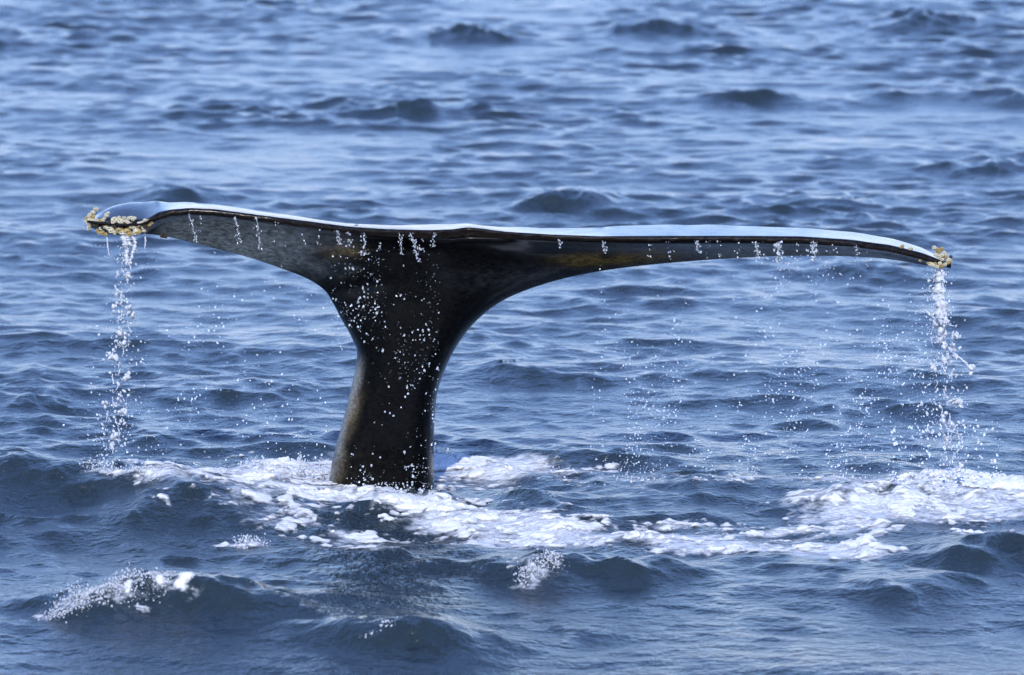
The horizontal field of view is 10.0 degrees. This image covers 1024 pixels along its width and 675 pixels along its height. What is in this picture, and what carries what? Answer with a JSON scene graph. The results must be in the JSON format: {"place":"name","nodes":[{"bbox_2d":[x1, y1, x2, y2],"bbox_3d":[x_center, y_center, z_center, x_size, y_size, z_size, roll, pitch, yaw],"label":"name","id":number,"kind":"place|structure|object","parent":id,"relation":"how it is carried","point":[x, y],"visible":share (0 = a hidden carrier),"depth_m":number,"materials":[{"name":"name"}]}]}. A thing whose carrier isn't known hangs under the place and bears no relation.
{"place":"outdoors","nodes":[
{"label":"outdoors","id":0,"kind":"place"},
{"bbox_2d":[0,0,1023,674],"bbox_3d":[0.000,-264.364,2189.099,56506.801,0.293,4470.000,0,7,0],"label":"sea","id":1,"kind":"structure","parent":0,"point":[900,120],"depth_m":36.33,"materials":[{"name":"liquid"}]},
{"bbox_2d":[62,233,158,468],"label":"falling water","id":2,"kind":"structure","parent":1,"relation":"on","point":[127,242],"depth_m":29.67,"materials":[{"name":"grey liquid"}]},
{"bbox_2d":[35,571,194,618],"bbox_3d":[-1.813,1.149,26.267,0.830,0.176,0.438,0,7,0],"label":"crest foam","id":3,"kind":"object","parent":1,"relation":"on","point":[180,581],"visible":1,"depth_m":26.26,"materials":[{"name":"white"}]},
{"bbox_2d":[88,451,413,549],"bbox_3d":[-1.391,0.739,29.970,1.800,0.246,3.419,0,7,0],"label":"sea foam","id":4,"kind":"object","parent":1,"relation":"on","point":[403,501],"visible":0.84,"depth_m":29.60,"materials":[{"name":"white"}]},
{"bbox_2d":[84,201,952,488],"bbox_3d":[0.035,0.131,30.129,4.415,1.703,1.024,0,7,0],"label":"whale tail","id":5,"kind":"object","parent":1,"relation":"on","point":[476,271],"visible":0.98,"depth_m":29.96},
{"bbox_2d":[188,214,196,241],"bbox_3d":[-1.612,-0.550,29.537,0.052,0.152,0.047,0,7,0],"label":"dribble","id":6,"kind":"object","parent":5,"relation":"attached to","point":[195,238],"visible":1,"depth_m":29.53,"materials":[{"name":"white liquid"}]},
{"bbox_2d":[234,217,241,244],"bbox_3d":[-1.388,-0.541,29.527,0.040,0.140,0.043,2,7,15],"label":"dribble","id":7,"kind":"object","parent":5,"relation":"attached to","point":[235,219],"visible":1,"depth_m":29.52,"materials":[{"name":"white liquid"}]},
{"bbox_2d":[253,217,262,249],"bbox_3d":[-1.284,-0.527,29.524,0.039,0.167,0.048,-6,9,-40],"label":"dribble","id":8,"kind":"object","parent":5,"relation":"attached to","point":[258,234],"visible":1,"depth_m":29.52,"materials":[{"name":"white liquid"}]},
{"bbox_2d":[336,231,341,244],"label":"dribble","id":9,"kind":"object","parent":5,"relation":"attached to","point":[340,243],"visible":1,"depth_m":29.56,"materials":[{"name":"white liquid"}]},
{"bbox_2d":[360,233,368,254],"bbox_3d":[-0.752,-0.473,29.582,0.036,0.114,0.048,6,9,40],"label":"dribble","id":10,"kind":"object","parent":5,"relation":"attached to","point":[365,253],"visible":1,"depth_m":29.58,"materials":[{"name":"white liquid"}]},
{"bbox_2d":[398,234,403,254],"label":"dribble","id":11,"kind":"object","parent":5,"relation":"attached to","point":[401,238],"visible":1,"depth_m":29.61,"materials":[{"name":"white liquid"}]},
{"bbox_2d":[408,233,420,261],"bbox_3d":[-0.493,-0.456,29.625,0.066,0.153,0.044,0,7,0],"label":"dribble","id":12,"kind":"object","parent":5,"relation":"attached to","point":[412,239],"visible":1,"depth_m":29.62,"materials":[{"name":"white liquid"}]},
{"bbox_2d":[90,216,999,492],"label":"water droplets","id":13,"kind":"object","parent":5,"relation":"on","point":[626,396],"visible":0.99,"depth_m":29.67,"materials":[{"name":"white liquid"}]},
{"bbox_2d":[695,241,701,252],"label":"dribble","id":14,"kind":"object","parent":5,"relation":"attached to","point":[697,244],"visible":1,"depth_m":29.53,"materials":[{"name":"white liquid"}]},
{"bbox_2d":[752,242,761,264],"bbox_3d":[1.240,-0.427,29.547,0.056,0.122,0.045,0,7,0],"label":"dribble","id":15,"kind":"object","parent":5,"relation":"attached to","point":[757,251],"visible":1,"depth_m":29.54,"materials":[{"name":"white liquid"}]},
{"bbox_2d":[773,241,789,265],"bbox_3d":[1.363,-0.427,29.544,0.093,0.135,0.057,0,7,0],"label":"dribble","id":16,"kind":"object","parent":5,"relation":"attached to","point":[778,248],"visible":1,"depth_m":29.54,"materials":[{"name":"white liquid"}]},
{"bbox_2d":[807,240,820,261],"bbox_3d":[1.525,-0.437,29.543,0.058,0.107,0.054,-3,8,-24],"label":"dribble","id":17,"kind":"object","parent":5,"relation":"attached to","point":[813,250],"visible":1,"depth_m":29.54,"materials":[{"name":"white liquid"}]},
{"bbox_2d":[38,445,1004,638],"bbox_3d":[-0.629,0.849,28.870,3.938,0.298,6.414,5,8,33],"label":"splash spray","id":18,"kind":"object","parent":1,"relation":"on","point":[246,541],"visible":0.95,"depth_m":27.20,"materials":[{"name":"grey liquid"}]},
{"bbox_2d":[403,445,749,555],"bbox_3d":[0.303,0.819,29.799,1.684,0.143,3.775,0,7,0],"label":"sea foam","id":19,"kind":"object","parent":1,"relation":"on","point":[430,501],"visible":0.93,"depth_m":29.05,"materials":[{"name":"white"}]},
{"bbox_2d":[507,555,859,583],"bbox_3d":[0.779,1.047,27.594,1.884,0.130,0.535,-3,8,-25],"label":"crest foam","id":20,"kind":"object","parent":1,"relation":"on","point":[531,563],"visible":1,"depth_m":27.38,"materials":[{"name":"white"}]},
{"bbox_2d":[731,467,1023,560],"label":"sea foam","id":21,"kind":"object","parent":1,"relation":"on","point":[912,497],"visible":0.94,"depth_m":29.50,"materials":[{"name":"white"}]},
{"bbox_2d":[900,268,999,479],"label":"falling water","id":22,"kind":"structure","parent":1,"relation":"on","point":[940,304],"depth_m":29.73,"materials":[{"name":"grey liquid"}]}
]}

